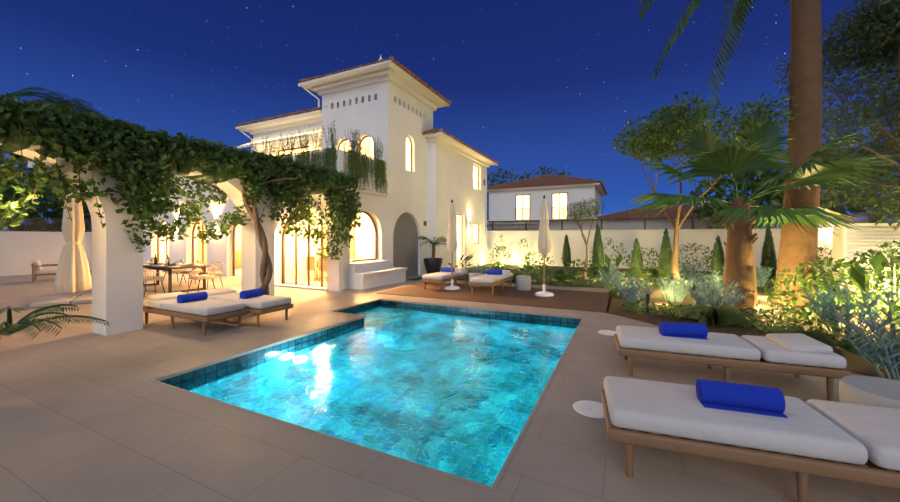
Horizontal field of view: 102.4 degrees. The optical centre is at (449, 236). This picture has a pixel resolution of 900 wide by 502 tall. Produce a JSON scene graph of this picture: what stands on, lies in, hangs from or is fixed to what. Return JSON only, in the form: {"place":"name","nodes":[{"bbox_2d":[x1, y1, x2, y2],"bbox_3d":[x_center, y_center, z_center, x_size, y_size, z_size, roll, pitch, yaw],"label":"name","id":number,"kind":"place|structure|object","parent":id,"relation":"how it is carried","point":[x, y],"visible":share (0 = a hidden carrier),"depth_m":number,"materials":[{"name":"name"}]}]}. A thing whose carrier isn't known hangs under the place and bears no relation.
{"place":"outdoors","nodes":[
{"label":"outdoors","id":0,"kind":"place"},
{"bbox_2d":[0,0,898,339],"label":"palm","id":1,"kind":"object","parent":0,"point":[758,148],"depth_m":8.06,"materials":[{"name":"green plant"}]},
{"bbox_2d":[0,270,899,501],"bbox_3d":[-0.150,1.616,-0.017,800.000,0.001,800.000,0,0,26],"label":"ground","id":2,"kind":"structure","parent":0,"point":[87,414],"depth_m":2.95,"materials":[{"name":"beige tile"}]},
{"bbox_2d":[31,260,57,281],"bbox_3d":[-14.941,1.236,13.488,0.800,0.760,0.780,0,0,-44],"label":"armchair","id":3,"kind":"object","parent":2,"relation":"on","point":[37,266],"visible":0.75,"depth_m":13.17,"materials":[{"name":"white wood"}]},
{"bbox_2d":[29,184,91,307],"bbox_3d":[-9.408,0.101,9.083,1.300,3.030,1.300,0,0,-39],"label":"curtain","id":4,"kind":"object","parent":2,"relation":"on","point":[73,275],"visible":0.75,"depth_m":8.79,"materials":[{"name":"fabric"}]},
{"bbox_2d":[143,268,164,296],"bbox_3d":[-8.377,1.210,10.064,0.654,0.816,0.598,0,0,26],"label":"chair","id":5,"kind":"object","parent":2,"relation":"on","point":[149,278],"visible":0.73,"depth_m":9.94,"materials":[{"name":"brown wood"}]},
{"bbox_2d":[0,142,342,335],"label":"pergola","id":6,"kind":"object","parent":2,"relation":"on","point":[117,279],"visible":0.33,"depth_m":6.13,"materials":[{"name":"paint"}]},
{"bbox_2d":[0,92,363,260],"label":"vines","id":7,"kind":"object","parent":6,"relation":"attached to","point":[122,146],"visible":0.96,"depth_m":6.30,"materials":[{"name":"green plant"}]},
{"bbox_2d":[162,260,185,282],"bbox_3d":[-9.477,1.210,12.493,0.654,0.816,0.598,0,0,26],"label":"chair","id":8,"kind":"object","parent":2,"relation":"on","point":[176,270],"visible":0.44,"depth_m":12.39,"materials":[{"name":"brown wood"}]},
{"bbox_2d":[143,254,211,292],"bbox_3d":[-8.909,1.081,11.258,3.200,1.070,1.050,0,0,26],"label":"dining table","id":9,"kind":"object","parent":2,"relation":"on","point":[168,266],"visible":0.83,"depth_m":10.82,"materials":[{"name":"brown wood"}]},
{"bbox_2d":[179,261,203,286],"bbox_3d":[-8.533,1.210,12.035,0.654,0.816,0.598,0,0,26],"label":"chair","id":10,"kind":"object","parent":2,"relation":"on","point":[185,271],"visible":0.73,"depth_m":11.90,"materials":[{"name":"brown wood"}]},
{"bbox_2d":[143,291,246,335],"bbox_3d":[-4.695,1.317,6.598,2.050,0.597,0.710,0,0,26],"label":"lounger","id":11,"kind":"object","parent":2,"relation":"on","point":[202,307],"visible":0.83,"depth_m":6.35,"materials":[{"name":"white fabric"}]},
{"bbox_2d":[187,265,215,293],"bbox_3d":[-7.109,1.210,10.414,0.598,0.816,0.654,0,0,26],"label":"chair","id":12,"kind":"object","parent":2,"relation":"on","point":[201,277],"visible":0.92,"depth_m":10.29,"materials":[{"name":"brown wood"}]},
{"bbox_2d":[197,261,222,288],"bbox_3d":[-7.633,1.210,11.599,0.654,0.816,0.598,0,0,26],"label":"chair","id":13,"kind":"object","parent":2,"relation":"on","point":[217,272],"visible":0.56,"depth_m":11.55,"materials":[{"name":"brown wood"}]},
{"bbox_2d":[200,288,292,326],"bbox_3d":[-4.116,1.317,7.173,2.050,0.597,0.710,0,0,26],"label":"lounger","id":14,"kind":"object","parent":2,"relation":"on","point":[257,302],"visible":0.56,"depth_m":6.87,"materials":[{"name":"white fabric"}]},
{"bbox_2d":[242,178,296,294],"bbox_3d":[-4.247,0.100,8.016,0.862,3.098,2.651,0,0,37],"label":"vine trunk","id":15,"kind":"object","parent":2,"relation":"on","point":[265,275],"visible":0.58,"depth_m":7.96,"materials":[{"name":"brown plant"}]},
{"bbox_2d":[143,54,497,290],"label":"house","id":16,"kind":"structure","parent":2,"relation":"on","point":[391,103],"depth_m":14.78,"materials":[{"name":"paint"}]},
{"bbox_2d":[149,299,583,491],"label":"pool","id":17,"kind":"structure","parent":2,"relation":"in","point":[171,380],"depth_m":5.19,"materials":[{"name":"teal tile"}]},
{"bbox_2d":[174,305,578,486],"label":"water","id":18,"kind":"structure","parent":17,"relation":"in","point":[456,393],"depth_m":4.36,"materials":[{"name":"teal liquid"}]},
{"bbox_2d":[0,174,899,306],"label":"walls and houses","id":19,"kind":"structure","parent":2,"relation":"on","point":[514,213],"depth_m":18.47,"materials":[{"name":"paint"}]},
{"bbox_2d":[377,282,611,312],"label":"deck","id":20,"kind":"structure","parent":2,"relation":"on","point":[579,300],"depth_m":9.86,"materials":[{"name":"brown wood"}]},
{"bbox_2d":[421,267,468,290],"bbox_3d":[-0.108,1.296,11.715,0.710,0.597,2.050,0,0,26],"label":"lounger","id":21,"kind":"object","parent":20,"relation":"on","point":[443,275],"visible":0.92,"depth_m":11.35,"materials":[{"name":"white fabric"}]},
{"bbox_2d":[444,200,459,289],"bbox_3d":[0.062,0.220,11.082,0.520,2.750,0.520,0,0,26],"label":"umbrella","id":22,"kind":"object","parent":20,"relation":"on","point":[451,245],"visible":1,"depth_m":11.01,"materials":[{"name":"beige fabric"}]},
{"bbox_2d":[469,273,481,286],"bbox_3d":[0.824,1.385,11.736,0.440,0.420,0.440,0,0,26],"label":"side table","id":23,"kind":"object","parent":20,"relation":"on","point":[471,275],"visible":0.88,"depth_m":11.57,"materials":[{"name":"white"}]},
{"bbox_2d":[469,270,512,294],"bbox_3d":[1.288,1.296,10.927,0.710,0.597,2.050,0,0,26],"label":"lounger","id":24,"kind":"object","parent":20,"relation":"on","point":[492,278],"visible":1,"depth_m":10.41,"materials":[{"name":"white fabric"}]},
{"bbox_2d":[516,275,530,290],"bbox_3d":[2.220,1.385,10.947,0.440,0.420,0.440,0,0,26],"label":"side table","id":25,"kind":"object","parent":20,"relation":"on","point":[523,282],"visible":1,"depth_m":10.77,"materials":[{"name":"white"}]},
{"bbox_2d":[535,195,553,296],"bbox_3d":[2.573,0.220,9.887,0.520,2.750,0.520,0,0,26],"label":"umbrella","id":26,"kind":"object","parent":20,"relation":"on","point":[544,244],"visible":1,"depth_m":9.81,"materials":[{"name":"white fabric"}]},
{"bbox_2d":[573,330,616,418],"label":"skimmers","id":27,"kind":"object","parent":2,"relation":"on","point":[590,409],"visible":0.9,"depth_m":3.39,"materials":[{"name":"white plastic"}]},
{"bbox_2d":[408,264,899,378],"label":"lawn bed","id":28,"kind":"object","parent":2,"relation":"on","point":[857,363],"visible":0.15,"depth_m":7.85,"materials":[{"name":"plant"}]},
{"bbox_2d":[424,258,442,273],"bbox_3d":[-0.690,1.246,14.803,0.780,0.740,0.780,0,0,26],"label":"planter","id":29,"kind":"object","parent":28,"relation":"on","point":[431,267],"visible":0.67,"depth_m":14.52,"materials":[{"name":"black"}]},
{"bbox_2d":[250,120,899,380],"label":"shrubs","id":30,"kind":"object","parent":28,"relation":"on","point":[826,305],"visible":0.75,"depth_m":7.15,"materials":[{"name":"green plant"}]},
{"bbox_2d":[501,263,857,320],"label":"bollards","id":31,"kind":"object","parent":28,"relation":"on","point":[648,302],"visible":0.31,"depth_m":7.59,"materials":[{"name":"grey metal"}]},
{"bbox_2d":[614,322,850,400],"bbox_3d":[3.040,1.317,4.180,2.050,0.597,0.710,0,0,21],"label":"lounger","id":32,"kind":"object","parent":2,"relation":"on","point":[700,343],"visible":0.96,"depth_m":3.92,"materials":[{"name":"white fabric"}]},
{"bbox_2d":[600,376,899,501],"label":"lounger","id":33,"kind":"object","parent":2,"relation":"on","point":[775,423],"visible":1,"depth_m":2.31,"materials":[{"name":"white fabric"}]},
{"bbox_2d":[839,375,899,408],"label":"side table","id":34,"kind":"object","parent":2,"relation":"on","point":[870,391],"visible":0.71,"depth_m":2.78,"materials":[{"name":"white"}]},
{"bbox_2d":[0,37,899,288],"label":"tree","id":35,"kind":"object","parent":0,"point":[671,123],"depth_m":11.18,"materials":[{"name":"green plant"}]},
{"bbox_2d":[562,0,899,229],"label":"olive tree leaves","id":36,"kind":"object","parent":35,"relation":"attached to","point":[876,26],"visible":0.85,"depth_m":9.44,"materials":[{"name":"green plant"}]},
{"bbox_2d":[0,0,899,231],"label":"sky","id":37,"kind":"structure","parent":0,"point":[529,85],"materials":[{"name":"blue"}]},
{"bbox_2d":[561,223,776,278],"bbox_3d":[8.732,0.520,15.933,6.821,2.143,5.626,0,0,2],"label":"cypress","id":38,"kind":"object","parent":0,"point":[769,259],"visible":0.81,"depth_m":13.38,"materials":[{"name":"green plant"}]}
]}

